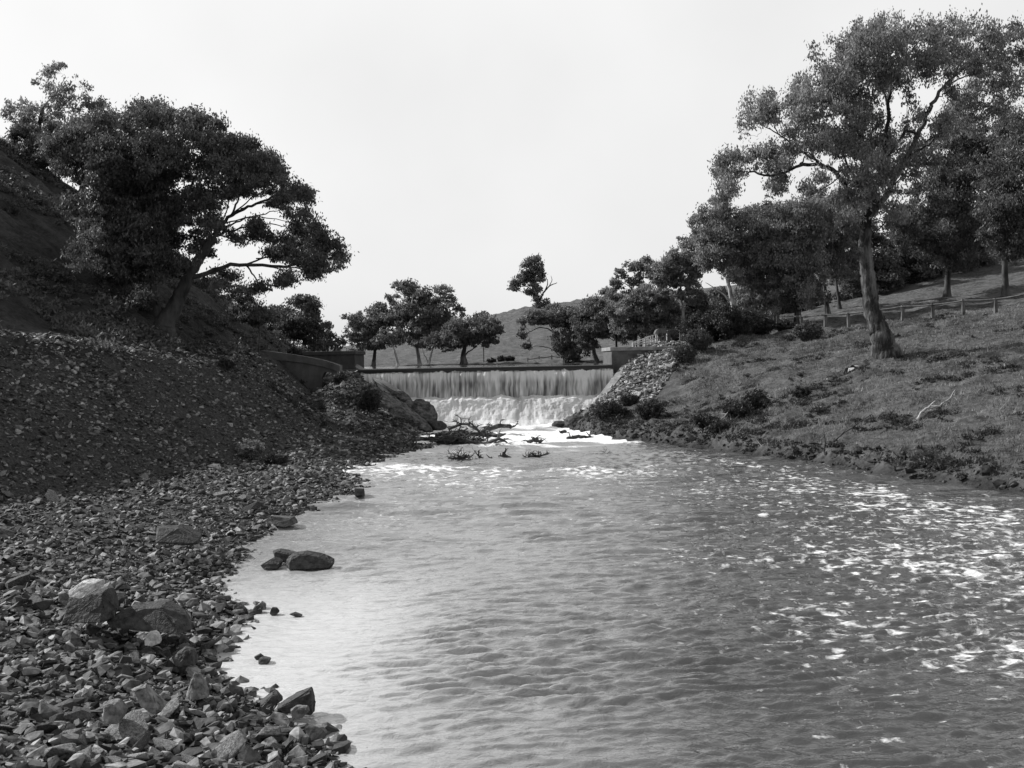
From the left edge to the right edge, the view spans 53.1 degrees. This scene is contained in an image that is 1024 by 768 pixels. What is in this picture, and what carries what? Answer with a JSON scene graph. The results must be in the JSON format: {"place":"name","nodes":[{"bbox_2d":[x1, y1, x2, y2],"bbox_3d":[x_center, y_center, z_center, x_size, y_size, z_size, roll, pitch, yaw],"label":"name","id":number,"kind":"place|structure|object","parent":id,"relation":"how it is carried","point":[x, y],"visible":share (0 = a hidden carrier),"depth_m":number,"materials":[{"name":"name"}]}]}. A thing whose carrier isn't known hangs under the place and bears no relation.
{"place":"outdoors","nodes":[
{"label":"outdoors","id":0,"kind":"place"},
{"bbox_2d":[364,363,609,368],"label":"reservoir water","id":1,"kind":"structure","parent":0,"point":[548,364],"depth_m":74.08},
{"bbox_2d":[410,393,599,425],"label":"waterfall","id":2,"kind":"structure","parent":0,"point":[530,410],"depth_m":62.37,"materials":[{"name":"liquid"}]},
{"bbox_2d":[0,149,1023,767],"bbox_3d":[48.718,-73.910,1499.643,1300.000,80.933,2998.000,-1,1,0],"label":"ground","id":3,"kind":"structure","parent":0,"point":[36,235],"depth_m":42.57,"materials":[{"name":"soil"}]},
{"bbox_2d":[33,723,57,732],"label":"stone","id":4,"kind":"object","parent":3,"relation":"on","point":[48,727],"visible":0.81,"depth_m":9.92,"materials":[{"name":"stone"}]},
{"bbox_2d":[0,116,95,199],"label":"gum tree","id":5,"kind":"object","parent":3,"relation":"on","point":[25,133],"visible":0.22,"depth_m":66.36,"materials":[{"name":"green plant"}]},
{"bbox_2d":[0,60,109,134],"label":"gum tree","id":6,"kind":"object","parent":3,"relation":"on","point":[26,112],"visible":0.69,"depth_m":70.65,"materials":[{"name":"grey plant"}]},
{"bbox_2d":[44,743,75,757],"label":"stone","id":7,"kind":"object","parent":3,"relation":"on","point":[62,749],"visible":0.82,"depth_m":8.93,"materials":[{"name":"stone"}]},
{"bbox_2d":[62,710,94,721],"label":"stone","id":8,"kind":"object","parent":3,"relation":"on","point":[82,715],"visible":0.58,"depth_m":10.56,"materials":[{"name":"stone"}]},
{"bbox_2d":[0,136,307,352],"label":"hillside scrub","id":9,"kind":"object","parent":3,"relation":"on","point":[112,332],"visible":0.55,"depth_m":47.42,"materials":[{"name":"grey plant"}]},
{"bbox_2d":[160,698,178,716],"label":"stone","id":10,"kind":"object","parent":3,"relation":"on","point":[170,707],"visible":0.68,"depth_m":11.08,"materials":[{"name":"stone"}]},
{"bbox_2d":[32,93,359,338],"bbox_3d":[-15.748,-8.354,49.592,16.729,12.638,10.149,-1,1,0],"label":"gum tree","id":11,"kind":"object","parent":3,"relation":"on","point":[133,215],"visible":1,"depth_m":47.15,"materials":[{"name":"grey plant"}]},
{"bbox_2d":[0,329,438,767],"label":"gravel","id":12,"kind":"structure","parent":3,"relation":"on","point":[88,683],"depth_m":19.23,"materials":[{"name":"gravel"}]},
{"bbox_2d":[4,572,30,588],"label":"stone","id":13,"kind":"object","parent":12,"relation":"on","point":[22,579],"visible":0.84,"depth_m":16.28,"materials":[{"name":"stone"}]},
{"bbox_2d":[63,587,118,623],"bbox_3d":[-5.737,2.998,14.028,0.642,0.396,0.759,-1,1,0],"label":"rock","id":14,"kind":"object","parent":12,"relation":"on","point":[99,605],"visible":0.91,"depth_m":13.80,"materials":[{"name":"stone"}]},
{"bbox_2d":[68,578,104,598],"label":"rock","id":15,"kind":"object","parent":14,"relation":"on","point":[83,589],"visible":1,"depth_m":13.26,"materials":[{"name":"stone"}]},
{"bbox_2d":[104,709,147,743],"bbox_3d":[-3.820,3.407,10.067,0.454,0.075,0.490,-12,22,-21],"label":"stone","id":16,"kind":"object","parent":12,"relation":"on","point":[133,723],"visible":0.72,"depth_m":10.09,"materials":[{"name":"stone"}]},
{"bbox_2d":[102,698,127,724],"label":"rock","id":17,"kind":"object","parent":16,"relation":"on","point":[114,711],"visible":1,"depth_m":9.99,"materials":[{"name":"stone"}]},
{"bbox_2d":[131,730,151,751],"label":"stone","id":18,"kind":"object","parent":12,"relation":"on","point":[142,743],"visible":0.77,"depth_m":9.66,"materials":[{"name":"stone"}]},
{"bbox_2d":[131,683,166,714],"bbox_3d":[-3.843,3.309,10.768,0.353,0.307,0.262,-1,1,0],"label":"rock","id":19,"kind":"object","parent":12,"relation":"on","point":[149,698],"visible":1,"depth_m":10.70,"materials":[{"name":"stone"}]},
{"bbox_2d":[107,600,192,634],"bbox_3d":[-4.987,3.213,14.175,1.156,0.363,0.752,-1,1,0],"label":"rock","id":20,"kind":"object","parent":12,"relation":"on","point":[167,616],"visible":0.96,"depth_m":13.95,"materials":[{"name":"stone"}]},
{"bbox_2d":[145,630,161,645],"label":"rock","id":21,"kind":"object","parent":12,"relation":"on","point":[153,638],"visible":1,"depth_m":13.09,"materials":[{"name":"stone"}]},
{"bbox_2d":[153,737,178,751],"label":"stone","id":22,"kind":"object","parent":12,"relation":"on","point":[168,745],"visible":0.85,"depth_m":9.82,"materials":[{"name":"stone"}]},
{"bbox_2d":[156,525,201,545],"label":"rock","id":23,"kind":"object","parent":12,"relation":"on","point":[179,534],"visible":1,"depth_m":19.87,"materials":[{"name":"stone"}]},
{"bbox_2d":[172,646,197,666],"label":"rock","id":24,"kind":"object","parent":12,"relation":"on","point":[185,656],"visible":1,"depth_m":12.81,"materials":[{"name":"stone"}]},
{"bbox_2d":[186,671,209,700],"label":"rock","id":25,"kind":"object","parent":12,"relation":"on","point":[198,688],"visible":1,"depth_m":11.59,"materials":[{"name":"stone"}]},
{"bbox_2d":[210,729,246,760],"bbox_3d":[-2.765,3.559,9.961,0.262,0.103,0.539,9,27,11],"label":"stone","id":26,"kind":"object","parent":12,"relation":"on","point":[234,742],"visible":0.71,"depth_m":9.96,"materials":[{"name":"stone"}]},
{"bbox_2d":[277,687,315,714],"bbox_3d":[-2.433,3.568,11.585,0.424,0.262,0.337,-1,1,0],"label":"rock","id":27,"kind":"object","parent":12,"relation":"on","point":[306,696],"visible":0.92,"depth_m":11.47,"materials":[{"name":"stone"}]},
{"bbox_2d":[291,705,309,717],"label":"rock","id":28,"kind":"object","parent":12,"relation":"on","point":[299,711],"visible":1,"depth_m":11.28,"materials":[{"name":"stone"}]},
{"bbox_2d":[217,358,237,370],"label":"shrub","id":29,"kind":"object","parent":3,"relation":"on","point":[226,364],"visible":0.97,"depth_m":46.89,"materials":[{"name":"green plant"}]},
{"bbox_2d":[235,438,264,460],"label":"shrub","id":30,"kind":"object","parent":3,"relation":"on","point":[249,449],"visible":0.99,"depth_m":37.37,"materials":[{"name":"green plant"}]},
{"bbox_2d":[225,296,280,352],"bbox_3d":[-14.267,-3.126,55.862,3.121,3.618,2.407,0,2,30],"label":"tree","id":31,"kind":"object","parent":3,"relation":"on","point":[240,312],"visible":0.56,"depth_m":55.66,"materials":[{"name":"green plant"}]},
{"bbox_2d":[254,726,288,738],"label":"stone","id":32,"kind":"object","parent":3,"relation":"on","point":[269,731],"visible":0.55,"depth_m":10.59,"materials":[{"name":"stone"}]},
{"bbox_2d":[260,690,282,707],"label":"rock","id":33,"kind":"object","parent":3,"relation":"on","point":[273,698],"visible":0.98,"depth_m":11.78,"materials":[{"name":"stone"}]},
{"bbox_2d":[258,450,290,465],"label":"shrub","id":34,"kind":"object","parent":3,"relation":"on","point":[270,458],"visible":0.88,"depth_m":36.38,"materials":[{"name":"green plant"}]},
{"bbox_2d":[260,350,342,391],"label":"retaining wall","id":35,"kind":"structure","parent":3,"relation":"on","point":[312,371],"depth_m":57.59,"materials":[{"name":"concrete"}]},
{"bbox_2d":[270,292,333,351],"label":"gum tree","id":36,"kind":"object","parent":3,"relation":"on","point":[295,325],"visible":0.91,"depth_m":78.77,"materials":[{"name":"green plant"}]},
{"bbox_2d":[303,351,364,368],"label":"masonry abutment","id":37,"kind":"object","parent":3,"relation":"on","point":[348,359],"visible":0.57,"depth_m":65.28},
{"bbox_2d":[320,328,347,350],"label":"gum tree","id":38,"kind":"object","parent":3,"relation":"on","point":[343,342],"visible":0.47,"depth_m":83.44,"materials":[{"name":"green plant"}]},
{"bbox_2d":[267,372,407,432],"bbox_3d":[-8.767,0.857,54.602,6.929,2.967,11.611,-1,1,0],"label":"mound scrub","id":39,"kind":"object","parent":3,"relation":"on","point":[334,397],"visible":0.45,"depth_m":52.50,"materials":[{"name":"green plant"}]},
{"bbox_2d":[306,370,419,429],"bbox_3d":[-8.014,0.713,59.007,6.189,3.420,10.238,-1,1,0],"label":"rubble","id":40,"kind":"object","parent":3,"relation":"on","point":[353,379],"visible":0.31,"depth_m":55.92,"materials":[{"name":"stone"}]},
{"bbox_2d":[355,382,382,412],"bbox_3d":[-7.323,0.685,52.575,1.532,1.586,1.417,-1,1,0],"label":"shrub","id":41,"kind":"object","parent":3,"relation":"on","point":[369,400],"visible":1,"depth_m":52.25,"materials":[{"name":"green plant"}]},
{"bbox_2d":[340,301,400,366],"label":"gum tree","id":42,"kind":"object","parent":3,"relation":"on","point":[370,326],"visible":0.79,"depth_m":91.17,"materials":[{"name":"grey plant"}]},
{"bbox_2d":[355,364,400,393],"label":"wing wall","id":43,"kind":"structure","parent":3,"relation":"on","point":[385,386],"depth_m":63.01,"materials":[{"name":"concrete"}]},
{"bbox_2d":[370,327,411,365],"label":"gum tree","id":44,"kind":"object","parent":3,"relation":"on","point":[379,338],"visible":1,"depth_m":87.81,"materials":[{"name":"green plant"}]},
{"bbox_2d":[363,390,432,430],"bbox_3d":[-6.440,1.742,57.077,4.295,2.897,3.491,-1,1,0],"label":"boulder","id":45,"kind":"object","parent":3,"relation":"on","point":[394,406],"visible":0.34,"depth_m":55.99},
{"bbox_2d":[405,399,437,422],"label":"boulder","id":46,"kind":"object","parent":3,"relation":"on","point":[425,410],"visible":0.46,"depth_m":59.15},
{"bbox_2d":[381,278,466,364],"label":"gum tree","id":47,"kind":"object","parent":3,"relation":"on","point":[427,308],"visible":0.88,"depth_m":89.04,"materials":[{"name":"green plant"}]},
{"bbox_2d":[408,330,448,364],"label":"gum tree","id":48,"kind":"object","parent":3,"relation":"on","point":[434,341],"visible":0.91,"depth_m":86.74,"materials":[{"name":"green plant"}]},
{"bbox_2d":[439,310,505,364],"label":"gum tree","id":49,"kind":"object","parent":3,"relation":"on","point":[468,330],"visible":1,"depth_m":85.40,"materials":[{"name":"grey plant"}]},
{"bbox_2d":[506,253,555,308],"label":"gum tree","id":50,"kind":"object","parent":3,"relation":"on","point":[526,276],"visible":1,"depth_m":233.68,"materials":[{"name":"grey plant"}]},
{"bbox_2d":[516,301,592,362],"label":"gum tree","id":51,"kind":"object","parent":3,"relation":"on","point":[554,315],"visible":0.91,"depth_m":86.99,"materials":[{"name":"grey plant"}]},
{"bbox_2d":[565,293,612,362],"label":"gum tree","id":52,"kind":"object","parent":3,"relation":"on","point":[588,320],"visible":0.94,"depth_m":83.39,"materials":[{"name":"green plant"}]},
{"bbox_2d":[592,365,622,403],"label":"wing wall","id":53,"kind":"structure","parent":3,"relation":"on","point":[613,381],"depth_m":62.74,"materials":[{"name":"concrete"}]},
{"bbox_2d":[588,398,630,420],"bbox_3d":[5.072,1.320,53.641,2.122,1.242,1.740,-1,1,-17],"label":"shrub","id":54,"kind":"object","parent":3,"relation":"on","point":[606,409],"visible":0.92,"depth_m":53.22,"materials":[{"name":"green plant"}]},
{"bbox_2d":[601,299,637,346],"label":"young gum tree","id":55,"kind":"object","parent":3,"relation":"on","point":[617,338],"visible":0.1,"depth_m":91.42,"materials":[{"name":"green plant"}]},
{"bbox_2d":[598,254,659,346],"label":"gum tree","id":56,"kind":"object","parent":3,"relation":"on","point":[616,284],"visible":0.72,"depth_m":87.43,"materials":[{"name":"grey plant"}]},
{"bbox_2d":[618,392,639,406],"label":"shrub","id":57,"kind":"object","parent":3,"relation":"on","point":[629,399],"visible":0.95,"depth_m":55.83,"materials":[{"name":"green plant"}]},
{"bbox_2d":[577,340,685,412],"bbox_3d":[7.526,-0.591,62.598,5.881,4.305,14.393,0,2,24],"label":"stone pitching","id":58,"kind":"object","parent":3,"relation":"on","point":[619,388],"visible":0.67,"depth_m":60.99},
{"bbox_2d":[601,346,673,372],"bbox_3d":[8.253,0.117,67.578,4.080,5.100,6.280,-1,1,0],"label":"masonry abutment","id":59,"kind":"object","parent":3,"relation":"on","point":[617,358],"visible":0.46,"depth_m":64.48,"materials":[{"name":"concrete"}]},
{"bbox_2d":[598,282,681,346],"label":"gum tree","id":60,"kind":"object","parent":3,"relation":"on","point":[638,311],"visible":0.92,"depth_m":78.92,"materials":[{"name":"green plant"}]},
{"bbox_2d":[632,398,667,419],"bbox_3d":[6.843,1.212,51.041,1.641,1.206,1.386,0,2,24],"label":"shrub","id":61,"kind":"object","parent":3,"relation":"on","point":[645,409],"visible":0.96,"depth_m":50.76,"materials":[{"name":"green plant"}]},
{"bbox_2d":[645,234,710,321],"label":"gum tree","id":62,"kind":"object","parent":3,"relation":"on","point":[673,265],"visible":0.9,"depth_m":78.17,"materials":[{"name":"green plant"}]},
{"bbox_2d":[671,342,698,362],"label":"shrub","id":63,"kind":"object","parent":3,"relation":"on","point":[685,353],"visible":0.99,"depth_m":60.72,"materials":[{"name":"grey plant"}]},
{"bbox_2d":[674,295,715,325],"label":"young gum tree","id":64,"kind":"object","parent":3,"relation":"on","point":[699,305],"visible":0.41,"depth_m":86.77,"materials":[{"name":"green plant"}]},
{"bbox_2d":[679,324,713,350],"bbox_3d":[11.374,-2.850,62.978,2.173,1.745,1.722,-1,1,0],"label":"shrub","id":65,"kind":"object","parent":3,"relation":"on","point":[699,340],"visible":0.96,"depth_m":62.67,"materials":[{"name":"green plant"}]},
{"bbox_2d":[674,307,721,342],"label":"shrub","id":66,"kind":"object","parent":3,"relation":"on","point":[687,325],"visible":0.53,"depth_m":66.35,"materials":[{"name":"grey plant"}]},
{"bbox_2d":[690,412,720,428],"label":"shrub","id":67,"kind":"object","parent":3,"relation":"on","point":[705,419],"visible":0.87,"depth_m":45.82,"materials":[{"name":"grey plant"}]},
{"bbox_2d":[705,287,729,312],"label":"young gum tree","id":68,"kind":"object","parent":3,"relation":"on","point":[715,299],"visible":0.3,"depth_m":92.19,"materials":[{"name":"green plant"}]},
{"bbox_2d":[708,419,729,433],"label":"shrub","id":69,"kind":"object","parent":3,"relation":"on","point":[716,426],"visible":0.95,"depth_m":43.87,"materials":[{"name":"grey plant"}]},
{"bbox_2d":[686,196,775,310],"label":"gum tree","id":70,"kind":"object","parent":3,"relation":"on","point":[720,236],"visible":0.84,"depth_m":71.20,"materials":[{"name":"grey plant"}]},
{"bbox_2d":[703,301,764,339],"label":"shrub","id":71,"kind":"object","parent":3,"relation":"on","point":[724,319],"visible":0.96,"depth_m":65.23,"materials":[{"name":"grey plant"}]},
{"bbox_2d":[720,398,754,418],"bbox_3d":[10.182,1.131,46.578,1.568,1.009,1.221,-1,1,0],"label":"shrub","id":72,"kind":"object","parent":3,"relation":"on","point":[738,410],"visible":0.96,"depth_m":46.31,"materials":[{"name":"grey plant"}]},
{"bbox_2d":[717,197,772,301],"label":"gum tree","id":73,"kind":"object","parent":3,"relation":"on","point":[766,203],"visible":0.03,"depth_m":96.93,"materials":[{"name":"grey plant"}]},
{"bbox_2d":[735,308,776,334],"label":"shrub","id":74,"kind":"object","parent":3,"relation":"on","point":[768,326],"visible":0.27,"depth_m":67.38,"materials":[{"name":"grey plant"}]},
{"bbox_2d":[741,388,772,410],"bbox_3d":[11.354,0.731,47.507,1.483,1.266,1.346,0,2,28],"label":"shrub","id":75,"kind":"object","parent":3,"relation":"on","point":[755,399],"visible":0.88,"depth_m":47.37,"materials":[{"name":"grey plant"}]},
{"bbox_2d":[775,317,795,330],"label":"shrub","id":76,"kind":"object","parent":3,"relation":"on","point":[782,324],"visible":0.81,"depth_m":67.69,"materials":[{"name":"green plant"}]},
{"bbox_2d":[773,286,805,314],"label":"young gum tree","id":77,"kind":"object","parent":3,"relation":"on","point":[788,308],"visible":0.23,"depth_m":85.31,"materials":[{"name":"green plant"}]},
{"bbox_2d":[741,191,840,323],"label":"gum tree","id":78,"kind":"object","parent":3,"relation":"on","point":[794,252],"visible":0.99,"depth_m":70.56,"materials":[{"name":"grey plant"}]},
{"bbox_2d":[562,409,1023,491],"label":"earth clods","id":79,"kind":"object","parent":3,"relation":"on","point":[986,469],"visible":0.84,"depth_m":36.56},
{"bbox_2d":[564,412,1023,491],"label":"edge herbs","id":80,"kind":"object","parent":3,"relation":"on","point":[886,459],"visible":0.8,"depth_m":39.55,"materials":[{"name":"grey plant"}]},
{"bbox_2d":[791,382,812,398],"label":"shrub","id":81,"kind":"object","parent":3,"relation":"on","point":[799,391],"visible":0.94,"depth_m":47.42,"materials":[{"name":"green plant"}]},
{"bbox_2d":[586,302,1023,480],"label":"grass","id":82,"kind":"structure","parent":3,"relation":"on","point":[910,360],"depth_m":48.39,"materials":[{"name":"plant"}]},
{"bbox_2d":[791,318,824,340],"bbox_3d":[17.888,-3.250,61.908,2.068,1.491,1.658,-1,1,0],"label":"shrub","id":83,"kind":"object","parent":3,"relation":"on","point":[804,331],"visible":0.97,"depth_m":61.72,"materials":[{"name":"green plant"}]},
{"bbox_2d":[600,312,1023,484],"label":"ground herbs","id":84,"kind":"object","parent":3,"relation":"on","point":[906,422],"visible":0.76,"depth_m":44.51,"materials":[{"name":"grey plant"}]},
{"bbox_2d":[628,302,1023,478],"bbox_3d":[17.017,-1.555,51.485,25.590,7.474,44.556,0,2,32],"label":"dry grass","id":85,"kind":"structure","parent":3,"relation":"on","point":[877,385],"depth_m":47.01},
{"bbox_2d":[804,183,860,313],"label":"gum tree","id":86,"kind":"object","parent":3,"relation":"on","point":[838,261],"visible":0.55,"depth_m":74.94,"materials":[{"name":"grey plant"}]},
{"bbox_2d":[822,236,861,308],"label":"gum tree","id":87,"kind":"object","parent":3,"relation":"on","point":[853,289],"visible":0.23,"depth_m":79.52,"materials":[{"name":"grey plant"}]},
{"bbox_2d":[828,270,862,299],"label":"young gum tree","id":88,"kind":"object","parent":3,"relation":"on","point":[842,295],"visible":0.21,"depth_m":89.20,"materials":[{"name":"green plant"}]},
{"bbox_2d":[707,3,1023,359],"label":"gum tree","id":89,"kind":"object","parent":3,"relation":"on","point":[835,94],"visible":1,"depth_m":50.56,"materials":[{"name":"grey plant"}]},
{"bbox_2d":[854,216,909,293],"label":"gum tree","id":90,"kind":"object","parent":3,"relation":"on","point":[890,278],"visible":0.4,"depth_m":90.84,"materials":[{"name":"grey plant"}]},
{"bbox_2d":[776,294,1023,326],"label":"timber fence","id":91,"kind":"object","parent":3,"relation":"on","point":[963,312],"visible":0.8,"depth_m":63.32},
{"bbox_2d":[874,230,939,284],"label":"gum tree","id":92,"kind":"object","parent":3,"relation":"on","point":[906,262],"visible":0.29,"depth_m":94.54,"materials":[{"name":"grey plant"}]},
{"bbox_2d":[911,220,984,280],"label":"gum tree","id":93,"kind":"object","parent":3,"relation":"on","point":[925,268],"visible":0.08,"depth_m":93.41,"materials":[{"name":"grey plant"}]},
{"bbox_2d":[882,91,1023,296],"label":"gum tree","id":94,"kind":"object","parent":3,"relation":"on","point":[949,195],"visible":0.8,"depth_m":76.23,"materials":[{"name":"grey plant"}]},
{"bbox_2d":[936,202,998,272],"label":"gum tree","id":95,"kind":"object","parent":3,"relation":"on","point":[987,259],"visible":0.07,"depth_m":96.50,"materials":[{"name":"grey plant"}]},
{"bbox_2d":[964,97,1023,298],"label":"gum tree","id":96,"kind":"object","parent":3,"relation":"on","point":[1001,204],"visible":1,"depth_m":68.93,"materials":[{"name":"grey plant"}]},
{"bbox_3d":[-2.138,1.272,64.651,16.880,4.100,1.400,-1,1,0],"label":"weir","id":97,"kind":"object","parent":3,"relation":"on","visible":0},
{"bbox_2d":[343,365,612,397],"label":"waterfall","id":98,"kind":"structure","parent":97,"relation":"on","point":[519,381],"depth_m":63.67,"materials":[{"name":"liquid"}]},
{"bbox_2d":[0,0,1023,346],"label":"sky","id":99,"kind":"structure","parent":0,"point":[455,143],"materials":[{"name":"white"}]},
{"bbox_2d":[205,423,1023,767],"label":"river water","id":100,"kind":"structure","parent":0,"point":[571,603],"depth_m":15.93,"materials":[{"name":"liquid"}]},
{"bbox_2d":[261,557,282,568],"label":"rock","id":101,"kind":"object","parent":100,"relation":"on","point":[274,562],"visible":1,"depth_m":19.87,"materials":[{"name":"stone"}]},
{"bbox_2d":[273,548,295,562],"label":"rock","id":102,"kind":"object","parent":100,"relation":"in","point":[283,554],"visible":0.72,"depth_m":20.21,"materials":[{"name":"stone"}]},
{"bbox_2d":[272,515,297,526],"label":"rock","id":103,"kind":"object","parent":100,"relation":"on","point":[282,521],"visible":1,"depth_m":24.68,"materials":[{"name":"stone"}]},
{"bbox_2d":[287,550,334,569],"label":"rock","id":104,"kind":"object","parent":100,"relation":"on","point":[306,560],"visible":1,"depth_m":19.71,"materials":[{"name":"stone"}]},
{"bbox_2d":[446,447,479,461],"bbox_3d":[-1.950,2.795,40.466,1.366,0.669,1.147,-1,1,0],"label":"snag","id":105,"kind":"object","parent":100,"relation":"in","point":[463,457],"visible":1,"depth_m":40.42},
{"bbox_2d":[430,421,505,437],"bbox_3d":[-2.142,2.259,50.124,3.750,0.967,1.944,-1,1,0],"label":"dead log","id":106,"kind":"object","parent":100,"relation":"on","point":[487,433],"visible":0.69,"depth_m":50.19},
{"bbox_2d":[446,414,490,435],"bbox_3d":[-2.123,1.960,49.788,2.461,1.059,1.105,-1,1,14],"label":"fallen limb","id":107,"kind":"object","parent":106,"relation":"on","point":[459,423],"visible":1,"depth_m":49.69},
{"bbox_2d":[427,429,518,444],"bbox_3d":[-2.092,2.528,47.670,4.324,1.121,2.730,0,2,25],"label":"driftwood pile","id":108,"kind":"object","parent":100,"relation":"in","point":[452,438],"visible":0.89,"depth_m":47.80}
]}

